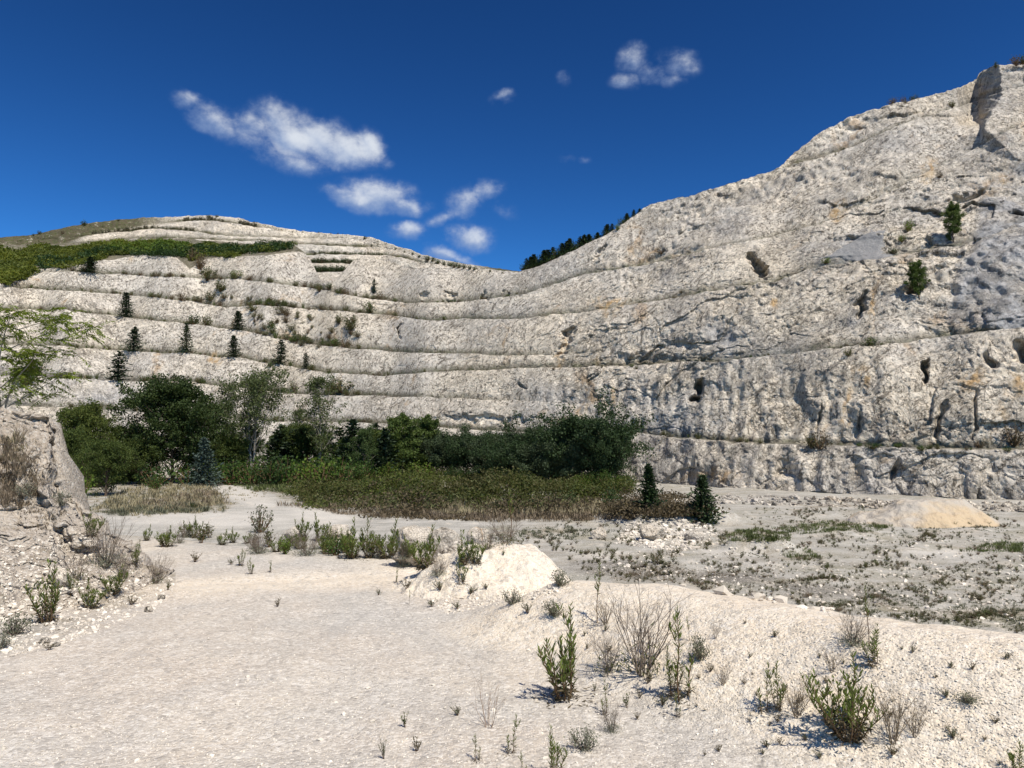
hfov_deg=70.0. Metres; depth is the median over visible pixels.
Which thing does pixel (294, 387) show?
shrub
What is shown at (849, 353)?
shrub
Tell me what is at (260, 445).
poplar tree
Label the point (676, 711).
leafy plant
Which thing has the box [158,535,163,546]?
weed
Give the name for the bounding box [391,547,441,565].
boulder
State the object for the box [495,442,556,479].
acacia tree
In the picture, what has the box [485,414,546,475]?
acacia tree
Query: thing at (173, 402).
broadleaf tree
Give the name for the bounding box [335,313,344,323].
shrub
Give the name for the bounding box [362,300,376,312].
shrub
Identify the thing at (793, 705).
bare bush
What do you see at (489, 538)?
bare bush
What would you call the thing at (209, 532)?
weed
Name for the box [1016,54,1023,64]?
shrub
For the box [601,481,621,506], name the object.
shrub
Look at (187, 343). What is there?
conifer tree
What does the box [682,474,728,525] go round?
pine tree
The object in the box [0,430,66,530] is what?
bank grass
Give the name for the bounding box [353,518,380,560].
leafy plant
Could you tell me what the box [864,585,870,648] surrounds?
tall stalk
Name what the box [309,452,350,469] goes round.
bush
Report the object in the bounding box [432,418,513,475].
acacia tree
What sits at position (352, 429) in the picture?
conifer tree
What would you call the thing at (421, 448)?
acacia tree
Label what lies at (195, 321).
shrub
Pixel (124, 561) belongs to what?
bare bush
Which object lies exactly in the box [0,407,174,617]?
rock bank
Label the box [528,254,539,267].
conifer tree
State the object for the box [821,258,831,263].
shrub
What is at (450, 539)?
boulder
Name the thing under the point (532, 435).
acacia tree
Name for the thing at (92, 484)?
bush
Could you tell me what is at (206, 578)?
ground
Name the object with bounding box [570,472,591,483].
bush
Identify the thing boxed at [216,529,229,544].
leafy plant
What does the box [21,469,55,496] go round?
bare bush
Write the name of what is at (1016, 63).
shrub
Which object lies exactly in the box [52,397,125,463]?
willow tree
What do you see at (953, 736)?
weed
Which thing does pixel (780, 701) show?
leafy plant
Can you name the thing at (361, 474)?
bush
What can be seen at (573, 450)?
acacia tree
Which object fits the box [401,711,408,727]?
weed
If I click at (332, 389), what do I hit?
shrub
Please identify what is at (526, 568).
gravel mound
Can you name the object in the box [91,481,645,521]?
dry grass
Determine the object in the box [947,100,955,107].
shrub
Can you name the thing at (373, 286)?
conifer tree
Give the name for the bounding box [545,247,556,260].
conifer tree
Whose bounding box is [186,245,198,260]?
shrub
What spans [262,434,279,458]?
young tree
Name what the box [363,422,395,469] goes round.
conifer tree
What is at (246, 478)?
shrub
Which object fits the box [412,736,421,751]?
weed
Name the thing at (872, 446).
shrub
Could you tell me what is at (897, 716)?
bare bush
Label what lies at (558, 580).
cushion shrub
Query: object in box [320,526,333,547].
leafy plant
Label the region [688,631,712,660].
cushion shrub
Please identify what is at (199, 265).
shrub
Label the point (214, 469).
bush
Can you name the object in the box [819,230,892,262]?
scree heap
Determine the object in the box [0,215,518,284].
hill
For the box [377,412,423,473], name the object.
young tree
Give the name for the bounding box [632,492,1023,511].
face rubble
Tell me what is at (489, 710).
bare bush
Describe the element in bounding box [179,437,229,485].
spruce tree
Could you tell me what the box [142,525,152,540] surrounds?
leafy plant
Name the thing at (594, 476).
bush
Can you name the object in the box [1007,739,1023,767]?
leafy plant
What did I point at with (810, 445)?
shrub
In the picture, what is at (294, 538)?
bare bush
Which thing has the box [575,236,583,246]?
conifer tree
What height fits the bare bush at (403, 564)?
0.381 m
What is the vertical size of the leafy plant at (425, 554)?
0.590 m
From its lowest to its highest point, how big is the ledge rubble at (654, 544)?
0.791 m
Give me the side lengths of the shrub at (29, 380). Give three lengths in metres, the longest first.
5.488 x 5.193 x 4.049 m
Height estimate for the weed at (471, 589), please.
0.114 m
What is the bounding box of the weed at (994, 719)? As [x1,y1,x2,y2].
[989,715,999,723]
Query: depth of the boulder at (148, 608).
7.15 m
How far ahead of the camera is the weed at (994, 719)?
3.51 m
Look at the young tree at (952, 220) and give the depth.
108.32 m
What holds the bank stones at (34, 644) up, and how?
on the ground at (206, 578)
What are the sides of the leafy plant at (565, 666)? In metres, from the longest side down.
0.658 x 0.438 x 0.402 m
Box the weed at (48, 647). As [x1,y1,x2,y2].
[42,642,54,649]
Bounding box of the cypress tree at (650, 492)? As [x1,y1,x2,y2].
[633,463,666,507]
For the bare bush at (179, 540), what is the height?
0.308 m
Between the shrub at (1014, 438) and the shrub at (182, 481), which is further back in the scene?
the shrub at (182, 481)
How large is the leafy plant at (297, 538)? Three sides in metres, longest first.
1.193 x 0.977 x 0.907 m
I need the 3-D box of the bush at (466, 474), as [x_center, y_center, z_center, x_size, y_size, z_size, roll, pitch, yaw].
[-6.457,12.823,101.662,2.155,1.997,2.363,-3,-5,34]
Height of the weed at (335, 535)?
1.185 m
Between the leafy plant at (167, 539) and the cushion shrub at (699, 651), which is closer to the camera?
the cushion shrub at (699, 651)
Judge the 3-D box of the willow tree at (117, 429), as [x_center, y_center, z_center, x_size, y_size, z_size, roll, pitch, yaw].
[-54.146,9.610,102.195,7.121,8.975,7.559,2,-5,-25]
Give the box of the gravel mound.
[392,541,569,598]
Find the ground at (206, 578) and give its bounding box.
[0,470,1023,767]
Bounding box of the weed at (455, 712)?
[449,702,460,714]
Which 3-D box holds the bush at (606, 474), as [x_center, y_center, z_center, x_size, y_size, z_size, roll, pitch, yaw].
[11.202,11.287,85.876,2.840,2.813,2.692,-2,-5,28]
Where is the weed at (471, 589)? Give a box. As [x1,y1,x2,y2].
[468,585,478,593]
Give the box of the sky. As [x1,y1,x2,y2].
[0,0,1023,270]
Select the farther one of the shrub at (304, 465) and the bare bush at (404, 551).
the shrub at (304, 465)
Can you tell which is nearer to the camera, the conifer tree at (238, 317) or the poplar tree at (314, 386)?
the poplar tree at (314, 386)
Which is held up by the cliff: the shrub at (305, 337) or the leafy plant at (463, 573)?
the shrub at (305, 337)
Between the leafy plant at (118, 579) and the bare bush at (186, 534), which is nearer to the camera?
the leafy plant at (118, 579)
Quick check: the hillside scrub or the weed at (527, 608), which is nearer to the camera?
the weed at (527, 608)
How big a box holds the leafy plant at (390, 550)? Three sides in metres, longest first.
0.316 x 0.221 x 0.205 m
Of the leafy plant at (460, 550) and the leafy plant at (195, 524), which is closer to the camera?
the leafy plant at (460, 550)
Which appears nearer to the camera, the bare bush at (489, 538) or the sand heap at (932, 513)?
the bare bush at (489, 538)
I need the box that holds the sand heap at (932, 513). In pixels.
[843,498,999,527]
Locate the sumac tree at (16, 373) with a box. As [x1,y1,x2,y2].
[0,303,114,409]
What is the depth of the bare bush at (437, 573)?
7.87 m
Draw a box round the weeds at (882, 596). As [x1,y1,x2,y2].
[494,501,1023,630]
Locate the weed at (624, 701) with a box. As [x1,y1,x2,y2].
[623,692,629,707]
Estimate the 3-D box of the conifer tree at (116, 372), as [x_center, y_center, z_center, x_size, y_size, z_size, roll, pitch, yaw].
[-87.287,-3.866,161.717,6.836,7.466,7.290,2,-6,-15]
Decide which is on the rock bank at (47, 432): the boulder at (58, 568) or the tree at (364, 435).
the boulder at (58, 568)
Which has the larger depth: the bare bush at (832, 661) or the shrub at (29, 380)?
the shrub at (29, 380)
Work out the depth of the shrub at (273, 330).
175.92 m
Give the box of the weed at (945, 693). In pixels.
[937,685,948,697]
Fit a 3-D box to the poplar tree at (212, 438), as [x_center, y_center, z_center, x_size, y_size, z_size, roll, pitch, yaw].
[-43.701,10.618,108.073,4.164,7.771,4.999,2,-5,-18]
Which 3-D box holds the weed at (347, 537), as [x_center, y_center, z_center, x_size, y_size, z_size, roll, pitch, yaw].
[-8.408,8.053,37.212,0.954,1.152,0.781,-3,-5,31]
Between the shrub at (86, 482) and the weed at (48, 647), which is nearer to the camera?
the weed at (48, 647)
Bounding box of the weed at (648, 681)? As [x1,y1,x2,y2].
[642,674,652,683]
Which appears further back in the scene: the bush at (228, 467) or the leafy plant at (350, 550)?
the bush at (228, 467)
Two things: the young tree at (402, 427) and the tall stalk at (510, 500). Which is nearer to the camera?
the tall stalk at (510, 500)
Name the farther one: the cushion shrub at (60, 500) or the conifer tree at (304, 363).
the conifer tree at (304, 363)
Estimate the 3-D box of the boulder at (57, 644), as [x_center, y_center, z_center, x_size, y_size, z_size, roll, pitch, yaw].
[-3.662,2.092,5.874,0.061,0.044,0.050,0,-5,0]
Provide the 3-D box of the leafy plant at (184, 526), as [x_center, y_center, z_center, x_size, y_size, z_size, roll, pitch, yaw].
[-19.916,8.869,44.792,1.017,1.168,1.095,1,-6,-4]
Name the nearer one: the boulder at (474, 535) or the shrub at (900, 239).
the boulder at (474, 535)
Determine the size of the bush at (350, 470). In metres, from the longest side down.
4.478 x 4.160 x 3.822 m
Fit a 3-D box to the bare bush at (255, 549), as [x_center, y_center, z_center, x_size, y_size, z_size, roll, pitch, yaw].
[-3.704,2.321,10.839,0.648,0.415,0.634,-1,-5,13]
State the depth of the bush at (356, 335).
167.90 m
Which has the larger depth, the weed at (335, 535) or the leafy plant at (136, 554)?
the weed at (335, 535)
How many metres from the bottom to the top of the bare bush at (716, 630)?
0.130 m
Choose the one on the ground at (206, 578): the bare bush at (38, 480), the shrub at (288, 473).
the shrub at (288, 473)
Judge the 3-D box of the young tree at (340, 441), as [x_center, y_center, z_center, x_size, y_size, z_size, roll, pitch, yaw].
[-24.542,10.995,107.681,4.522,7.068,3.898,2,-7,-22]
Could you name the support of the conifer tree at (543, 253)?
on the cliff
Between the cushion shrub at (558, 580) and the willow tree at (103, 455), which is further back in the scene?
the willow tree at (103, 455)
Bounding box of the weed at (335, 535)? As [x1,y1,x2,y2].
[328,529,340,547]
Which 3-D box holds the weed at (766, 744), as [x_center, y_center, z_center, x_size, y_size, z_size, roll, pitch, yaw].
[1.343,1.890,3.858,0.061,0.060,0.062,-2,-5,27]
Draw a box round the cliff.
[0,64,1023,499]
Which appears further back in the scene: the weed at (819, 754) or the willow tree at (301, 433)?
the willow tree at (301, 433)
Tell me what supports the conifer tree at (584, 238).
on the cliff
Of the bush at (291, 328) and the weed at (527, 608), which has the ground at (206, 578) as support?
the weed at (527, 608)
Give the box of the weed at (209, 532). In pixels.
[201,522,213,537]
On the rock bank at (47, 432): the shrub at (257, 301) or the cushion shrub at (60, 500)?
the cushion shrub at (60, 500)
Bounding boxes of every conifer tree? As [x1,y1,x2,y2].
[75,256,105,273]
[102,351,133,380]
[116,291,136,318]
[116,326,145,351]
[174,323,195,353]
[221,335,242,356]
[228,311,246,330]
[255,423,291,467]
[263,428,316,466]
[271,340,293,364]
[300,353,311,368]
[323,426,346,461]
[333,419,374,472]
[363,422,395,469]
[370,427,406,477]
[372,279,377,292]
[522,257,535,268]
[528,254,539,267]
[531,250,548,265]
[541,249,551,263]
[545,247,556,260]
[555,243,565,258]
[560,238,574,254]
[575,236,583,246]
[578,234,588,246]
[585,234,592,243]
[593,232,599,239]
[600,224,610,236]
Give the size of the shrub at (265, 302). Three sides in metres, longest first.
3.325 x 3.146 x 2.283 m
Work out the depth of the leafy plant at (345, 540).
10.33 m
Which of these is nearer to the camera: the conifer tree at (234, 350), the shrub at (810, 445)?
the shrub at (810, 445)
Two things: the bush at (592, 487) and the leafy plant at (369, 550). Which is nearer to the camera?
the leafy plant at (369, 550)
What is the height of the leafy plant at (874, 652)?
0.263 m
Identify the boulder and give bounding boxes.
[39,637,50,643]
[49,566,61,579]
[53,642,60,646]
[54,569,73,587]
[144,605,152,611]
[157,594,165,598]
[284,526,305,542]
[326,524,351,538]
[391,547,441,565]
[394,525,433,547]
[423,527,463,553]
[466,527,490,544]
[590,527,606,539]
[600,670,608,676]
[639,522,664,540]
[684,530,703,541]
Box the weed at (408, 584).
[400,579,411,588]
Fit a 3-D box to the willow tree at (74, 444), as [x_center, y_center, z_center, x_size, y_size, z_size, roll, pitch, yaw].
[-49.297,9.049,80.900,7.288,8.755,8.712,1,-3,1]
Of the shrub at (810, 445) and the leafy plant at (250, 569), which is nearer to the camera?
the leafy plant at (250, 569)
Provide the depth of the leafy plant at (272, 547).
11.02 m
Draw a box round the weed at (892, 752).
[883,740,902,755]
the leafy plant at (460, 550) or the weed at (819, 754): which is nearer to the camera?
the weed at (819, 754)
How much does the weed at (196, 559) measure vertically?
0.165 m
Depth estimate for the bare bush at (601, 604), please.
5.64 m
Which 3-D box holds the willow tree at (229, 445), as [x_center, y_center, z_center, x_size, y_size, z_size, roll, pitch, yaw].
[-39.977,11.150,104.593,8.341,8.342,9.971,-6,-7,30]
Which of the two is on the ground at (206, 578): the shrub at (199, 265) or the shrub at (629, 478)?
the shrub at (629, 478)
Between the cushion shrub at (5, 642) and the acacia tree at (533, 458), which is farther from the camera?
the acacia tree at (533, 458)
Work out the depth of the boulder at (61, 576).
7.57 m
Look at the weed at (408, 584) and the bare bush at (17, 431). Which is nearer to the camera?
the weed at (408, 584)
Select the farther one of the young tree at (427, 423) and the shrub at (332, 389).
the shrub at (332, 389)
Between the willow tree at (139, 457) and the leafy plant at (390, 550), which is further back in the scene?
the willow tree at (139, 457)
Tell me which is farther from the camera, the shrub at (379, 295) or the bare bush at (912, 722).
the shrub at (379, 295)
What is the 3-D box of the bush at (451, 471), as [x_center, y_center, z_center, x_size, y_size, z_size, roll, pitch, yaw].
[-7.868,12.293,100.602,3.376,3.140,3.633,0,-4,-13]
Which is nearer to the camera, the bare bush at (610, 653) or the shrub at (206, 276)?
the bare bush at (610, 653)
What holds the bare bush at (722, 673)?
on the ground at (206, 578)
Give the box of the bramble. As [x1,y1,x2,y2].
[275,462,730,520]
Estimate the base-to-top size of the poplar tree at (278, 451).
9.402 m
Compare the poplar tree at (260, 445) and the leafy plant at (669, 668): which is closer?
the leafy plant at (669, 668)
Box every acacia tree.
[402,428,451,472]
[418,426,468,474]
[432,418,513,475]
[461,428,530,475]
[466,427,541,477]
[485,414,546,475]
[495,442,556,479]
[504,410,577,480]
[532,385,656,481]
[534,429,601,479]
[575,418,637,479]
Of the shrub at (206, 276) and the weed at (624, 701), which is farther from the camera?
the shrub at (206, 276)
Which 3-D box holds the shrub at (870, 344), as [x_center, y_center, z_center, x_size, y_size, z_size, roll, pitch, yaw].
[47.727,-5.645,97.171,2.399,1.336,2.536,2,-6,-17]
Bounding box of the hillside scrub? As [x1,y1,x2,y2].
[0,237,297,285]
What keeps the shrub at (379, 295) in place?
on the cliff
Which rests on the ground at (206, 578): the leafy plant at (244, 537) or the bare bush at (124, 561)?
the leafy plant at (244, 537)
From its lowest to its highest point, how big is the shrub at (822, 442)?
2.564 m
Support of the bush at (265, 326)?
on the cliff
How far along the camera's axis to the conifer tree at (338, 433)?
110.85 m
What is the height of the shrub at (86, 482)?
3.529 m
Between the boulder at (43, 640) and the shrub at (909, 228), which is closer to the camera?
the boulder at (43, 640)
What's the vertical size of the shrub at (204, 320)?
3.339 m
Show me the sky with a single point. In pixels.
(489, 133)
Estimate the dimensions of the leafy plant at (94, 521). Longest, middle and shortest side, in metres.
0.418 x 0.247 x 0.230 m
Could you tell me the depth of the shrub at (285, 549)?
10.69 m
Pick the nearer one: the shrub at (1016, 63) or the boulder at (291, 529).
the boulder at (291, 529)
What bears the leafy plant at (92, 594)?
on the ground at (206, 578)
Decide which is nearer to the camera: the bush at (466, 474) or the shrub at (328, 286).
the bush at (466, 474)
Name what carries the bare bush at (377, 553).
on the ground at (206, 578)
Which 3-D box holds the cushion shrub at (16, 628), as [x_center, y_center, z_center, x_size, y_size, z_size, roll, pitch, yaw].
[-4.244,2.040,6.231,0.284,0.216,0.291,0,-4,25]
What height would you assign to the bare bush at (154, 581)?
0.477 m
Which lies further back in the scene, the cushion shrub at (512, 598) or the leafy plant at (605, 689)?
the cushion shrub at (512, 598)
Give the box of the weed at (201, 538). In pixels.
[195,526,207,542]
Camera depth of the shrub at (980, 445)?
77.62 m
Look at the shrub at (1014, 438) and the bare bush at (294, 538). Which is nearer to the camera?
the bare bush at (294, 538)
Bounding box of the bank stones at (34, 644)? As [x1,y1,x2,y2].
[0,532,174,657]
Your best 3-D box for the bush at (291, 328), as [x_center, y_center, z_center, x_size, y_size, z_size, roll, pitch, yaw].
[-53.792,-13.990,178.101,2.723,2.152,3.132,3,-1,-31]
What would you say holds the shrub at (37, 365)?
on the cliff
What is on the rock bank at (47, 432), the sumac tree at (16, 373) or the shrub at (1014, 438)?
the sumac tree at (16, 373)
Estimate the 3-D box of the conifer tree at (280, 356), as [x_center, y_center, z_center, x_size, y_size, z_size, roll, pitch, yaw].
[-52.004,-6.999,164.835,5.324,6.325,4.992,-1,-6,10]
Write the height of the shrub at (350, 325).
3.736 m
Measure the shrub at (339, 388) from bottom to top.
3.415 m
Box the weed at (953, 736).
[943,720,958,739]
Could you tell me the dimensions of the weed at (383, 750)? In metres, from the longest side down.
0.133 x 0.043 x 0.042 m
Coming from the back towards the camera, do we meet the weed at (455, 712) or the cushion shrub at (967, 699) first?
the weed at (455, 712)
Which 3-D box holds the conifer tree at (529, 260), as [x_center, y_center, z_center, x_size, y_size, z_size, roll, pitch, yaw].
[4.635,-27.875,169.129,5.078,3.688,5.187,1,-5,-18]
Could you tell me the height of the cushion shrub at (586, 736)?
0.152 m
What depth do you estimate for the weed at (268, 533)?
38.65 m
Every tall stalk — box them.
[507,489,528,542]
[579,562,600,625]
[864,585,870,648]
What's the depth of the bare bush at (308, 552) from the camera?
10.53 m
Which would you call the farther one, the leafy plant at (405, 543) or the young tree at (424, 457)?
the young tree at (424, 457)
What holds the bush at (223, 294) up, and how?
on the cliff
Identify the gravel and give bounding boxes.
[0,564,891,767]
[428,583,558,613]
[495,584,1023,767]
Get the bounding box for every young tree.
[178,443,198,475]
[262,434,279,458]
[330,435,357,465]
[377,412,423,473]
[408,414,442,466]
[412,427,432,468]
[903,259,930,299]
[938,200,966,241]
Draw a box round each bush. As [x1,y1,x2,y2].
[0,439,45,477]
[0,481,28,507]
[5,420,36,441]
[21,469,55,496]
[57,536,93,579]
[80,508,142,568]
[82,464,110,487]
[105,533,139,578]
[147,544,175,583]
[174,527,185,542]
[175,520,198,537]
[193,525,212,539]
[197,457,224,482]
[212,454,249,484]
[217,292,230,298]
[239,526,277,554]
[245,452,297,485]
[245,531,264,549]
[259,322,268,329]
[267,318,277,325]
[275,531,295,547]
[282,530,305,546]
[286,526,327,557]
[287,323,297,330]
[305,453,338,475]
[307,537,319,549]
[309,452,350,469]
[339,460,360,480]
[351,330,362,337]
[351,459,381,479]
[364,532,400,558]
[378,458,401,477]
[390,541,410,567]
[391,538,414,559]
[424,549,455,576]
[442,465,465,482]
[460,469,470,481]
[465,656,514,727]
[470,520,501,549]
[481,510,531,544]
[556,469,576,480]
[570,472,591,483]
[581,471,599,485]
[582,469,607,485]
[585,483,600,496]
[585,618,627,672]
[590,592,620,623]
[596,561,696,676]
[598,468,615,487]
[599,698,624,734]
[710,660,731,685]
[711,623,721,637]
[773,669,817,718]
[817,643,844,672]
[825,600,880,649]
[864,677,922,744]
[896,694,934,737]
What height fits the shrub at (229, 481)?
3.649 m
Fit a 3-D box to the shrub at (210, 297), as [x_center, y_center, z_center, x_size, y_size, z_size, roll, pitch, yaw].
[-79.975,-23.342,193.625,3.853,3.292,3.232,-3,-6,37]
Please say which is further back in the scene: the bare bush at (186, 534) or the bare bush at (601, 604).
the bare bush at (186, 534)
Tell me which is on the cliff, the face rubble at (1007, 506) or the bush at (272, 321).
the bush at (272, 321)
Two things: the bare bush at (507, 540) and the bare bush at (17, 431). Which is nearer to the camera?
the bare bush at (507, 540)
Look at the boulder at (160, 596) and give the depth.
7.65 m
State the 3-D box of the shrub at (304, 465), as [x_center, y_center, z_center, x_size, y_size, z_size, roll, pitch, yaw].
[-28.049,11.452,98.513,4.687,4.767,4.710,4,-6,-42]
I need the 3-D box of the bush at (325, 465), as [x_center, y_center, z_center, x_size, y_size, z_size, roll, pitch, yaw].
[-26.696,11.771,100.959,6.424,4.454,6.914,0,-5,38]
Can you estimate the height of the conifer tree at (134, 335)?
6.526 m
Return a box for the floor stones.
[577,533,1023,625]
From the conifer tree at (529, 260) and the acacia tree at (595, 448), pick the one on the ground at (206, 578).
the acacia tree at (595, 448)
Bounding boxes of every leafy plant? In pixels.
[24,558,69,626]
[66,569,78,596]
[77,577,107,609]
[82,507,106,537]
[99,564,127,595]
[131,537,144,567]
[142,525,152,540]
[155,525,179,547]
[179,520,190,536]
[185,516,203,537]
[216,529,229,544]
[227,527,239,542]
[235,549,245,566]
[242,532,251,543]
[246,557,254,574]
[267,535,284,551]
[291,529,310,549]
[294,512,312,538]
[313,512,330,541]
[317,530,339,554]
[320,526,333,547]
[337,516,364,559]
[340,538,360,555]
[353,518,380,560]
[371,517,399,559]
[385,536,399,556]
[400,534,415,558]
[405,524,440,570]
[449,553,469,584]
[457,529,473,566]
[465,532,485,564]
[467,734,481,763]
[503,713,520,757]
[531,602,594,708]
[547,724,568,767]
[598,681,613,718]
[652,603,706,709]
[658,642,683,698]
[667,691,686,718]
[745,661,773,716]
[761,661,788,715]
[799,650,888,750]
[858,623,890,669]
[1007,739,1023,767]
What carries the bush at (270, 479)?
on the ground at (206, 578)
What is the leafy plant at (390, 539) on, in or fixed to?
on the ground at (206, 578)
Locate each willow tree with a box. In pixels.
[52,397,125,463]
[62,428,94,482]
[70,438,135,496]
[108,422,144,472]
[121,435,169,484]
[201,433,264,471]
[271,421,332,462]
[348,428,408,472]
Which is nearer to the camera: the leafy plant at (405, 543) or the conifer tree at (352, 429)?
the leafy plant at (405, 543)
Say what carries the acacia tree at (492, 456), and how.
on the ground at (206, 578)
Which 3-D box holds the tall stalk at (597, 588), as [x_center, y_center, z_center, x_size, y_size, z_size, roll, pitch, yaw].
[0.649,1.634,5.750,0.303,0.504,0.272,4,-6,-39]
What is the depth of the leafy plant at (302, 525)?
39.92 m
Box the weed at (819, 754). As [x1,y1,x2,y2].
[812,747,821,758]
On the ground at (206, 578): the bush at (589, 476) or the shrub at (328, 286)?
the bush at (589, 476)
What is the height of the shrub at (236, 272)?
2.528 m
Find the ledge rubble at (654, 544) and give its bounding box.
[614,518,719,550]
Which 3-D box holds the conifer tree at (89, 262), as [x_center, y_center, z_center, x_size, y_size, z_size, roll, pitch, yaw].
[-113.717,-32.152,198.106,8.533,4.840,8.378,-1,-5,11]
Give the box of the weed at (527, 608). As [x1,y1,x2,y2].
[521,600,531,613]
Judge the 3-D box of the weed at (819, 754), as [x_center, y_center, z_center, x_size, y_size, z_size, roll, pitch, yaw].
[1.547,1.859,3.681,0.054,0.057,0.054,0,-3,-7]
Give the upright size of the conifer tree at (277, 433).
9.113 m
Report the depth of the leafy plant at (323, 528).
39.64 m
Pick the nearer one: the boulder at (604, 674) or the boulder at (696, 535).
the boulder at (604, 674)
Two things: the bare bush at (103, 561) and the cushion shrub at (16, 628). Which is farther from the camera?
the bare bush at (103, 561)
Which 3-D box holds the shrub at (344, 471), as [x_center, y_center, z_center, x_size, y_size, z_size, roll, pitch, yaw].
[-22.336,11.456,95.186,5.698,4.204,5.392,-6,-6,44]
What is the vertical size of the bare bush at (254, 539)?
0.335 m
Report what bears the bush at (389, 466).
on the ground at (206, 578)
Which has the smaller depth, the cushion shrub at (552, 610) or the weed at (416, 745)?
the weed at (416, 745)
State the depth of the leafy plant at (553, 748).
3.61 m
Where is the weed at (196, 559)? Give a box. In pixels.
[191,550,201,561]
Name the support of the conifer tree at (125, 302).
on the cliff
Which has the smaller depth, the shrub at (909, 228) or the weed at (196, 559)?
the weed at (196, 559)
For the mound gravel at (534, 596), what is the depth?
7.24 m
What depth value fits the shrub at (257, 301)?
182.44 m
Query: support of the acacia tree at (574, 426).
on the ground at (206, 578)
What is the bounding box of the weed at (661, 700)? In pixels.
[656,690,669,705]
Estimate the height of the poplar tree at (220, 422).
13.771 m
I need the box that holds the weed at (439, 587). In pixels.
[432,578,444,590]
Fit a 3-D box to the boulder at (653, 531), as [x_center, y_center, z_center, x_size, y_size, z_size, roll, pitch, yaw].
[8.063,8.541,42.043,1.516,1.140,1.375,0,-5,0]
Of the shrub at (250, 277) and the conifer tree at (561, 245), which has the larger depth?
the shrub at (250, 277)
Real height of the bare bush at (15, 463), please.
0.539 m
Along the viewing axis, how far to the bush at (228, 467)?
96.94 m
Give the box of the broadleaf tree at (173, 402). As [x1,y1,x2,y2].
[105,373,231,482]
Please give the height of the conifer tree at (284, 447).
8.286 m
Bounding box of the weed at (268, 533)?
[263,527,275,547]
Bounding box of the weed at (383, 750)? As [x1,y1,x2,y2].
[378,736,386,758]
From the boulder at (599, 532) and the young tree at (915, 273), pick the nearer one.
the boulder at (599, 532)
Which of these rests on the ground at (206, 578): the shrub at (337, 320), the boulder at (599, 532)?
the boulder at (599, 532)
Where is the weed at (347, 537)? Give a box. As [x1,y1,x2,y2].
[338,531,357,552]
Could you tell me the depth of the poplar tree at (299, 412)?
121.80 m
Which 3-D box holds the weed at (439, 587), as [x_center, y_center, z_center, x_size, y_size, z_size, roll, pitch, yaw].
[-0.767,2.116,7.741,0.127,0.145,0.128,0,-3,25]
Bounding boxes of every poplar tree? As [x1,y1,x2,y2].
[207,361,298,468]
[207,395,243,459]
[208,430,225,463]
[236,419,268,470]
[266,421,297,466]
[288,406,309,459]
[294,372,351,464]
[304,428,335,463]
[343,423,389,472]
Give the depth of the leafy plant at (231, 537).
40.98 m
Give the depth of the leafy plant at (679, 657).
4.47 m
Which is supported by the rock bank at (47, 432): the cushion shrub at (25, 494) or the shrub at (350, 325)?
the cushion shrub at (25, 494)
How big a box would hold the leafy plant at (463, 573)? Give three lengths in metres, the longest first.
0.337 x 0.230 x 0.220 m
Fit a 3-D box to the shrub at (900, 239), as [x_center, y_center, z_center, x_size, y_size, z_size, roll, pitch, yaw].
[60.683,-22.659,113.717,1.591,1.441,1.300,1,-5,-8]
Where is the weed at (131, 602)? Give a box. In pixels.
[126,596,136,604]
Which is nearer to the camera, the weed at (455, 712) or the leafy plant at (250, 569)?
the weed at (455, 712)
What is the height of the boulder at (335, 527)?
1.003 m
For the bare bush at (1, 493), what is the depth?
8.93 m
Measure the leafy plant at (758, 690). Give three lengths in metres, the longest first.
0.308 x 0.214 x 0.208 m
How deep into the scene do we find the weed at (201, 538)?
12.15 m
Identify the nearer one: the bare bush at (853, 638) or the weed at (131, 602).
the bare bush at (853, 638)
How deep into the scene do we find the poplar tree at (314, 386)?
107.16 m
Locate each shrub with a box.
[0,611,33,636]
[0,632,16,648]
[11,482,36,496]
[17,371,38,384]
[31,357,46,375]
[51,487,71,505]
[79,467,94,497]
[132,457,174,485]
[144,474,164,488]
[169,463,206,485]
[177,293,187,300]
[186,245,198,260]
[186,313,201,324]
[192,249,207,269]
[199,314,212,325]
[201,265,215,280]
[205,290,217,300]
[213,279,226,291]
[217,459,248,484]
[229,269,243,277]
[231,457,271,485]
[245,274,255,280]
[247,504,274,532]
[255,297,262,304]
[260,297,270,305]
[263,455,307,484]
[264,323,276,333]
[276,535,295,553]
[289,451,321,481]
[290,380,298,391]
[292,455,339,483]
[298,333,306,342]
[320,456,363,482]
[324,281,334,289]
[325,387,335,394]
[325,536,342,555]
[327,338,340,346]
[329,377,353,392]
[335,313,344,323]
[339,337,352,347]
[343,315,357,329]
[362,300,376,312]
[374,292,385,299]
[408,460,436,475]
[498,587,524,604]
[541,598,566,616]
[549,567,572,586]
[559,490,576,501]
[563,722,600,753]
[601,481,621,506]
[624,470,636,490]
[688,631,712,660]
[802,433,818,448]
[808,428,833,449]
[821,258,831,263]
[844,349,851,356]
[862,337,876,345]
[863,441,881,448]
[888,246,899,253]
[896,234,907,242]
[903,219,914,231]
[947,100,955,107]
[954,690,982,705]
[973,438,985,447]
[1000,421,1023,446]
[1007,54,1023,66]
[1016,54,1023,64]
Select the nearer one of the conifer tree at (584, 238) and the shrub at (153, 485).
the shrub at (153, 485)
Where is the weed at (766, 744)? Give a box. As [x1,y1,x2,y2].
[760,738,771,746]

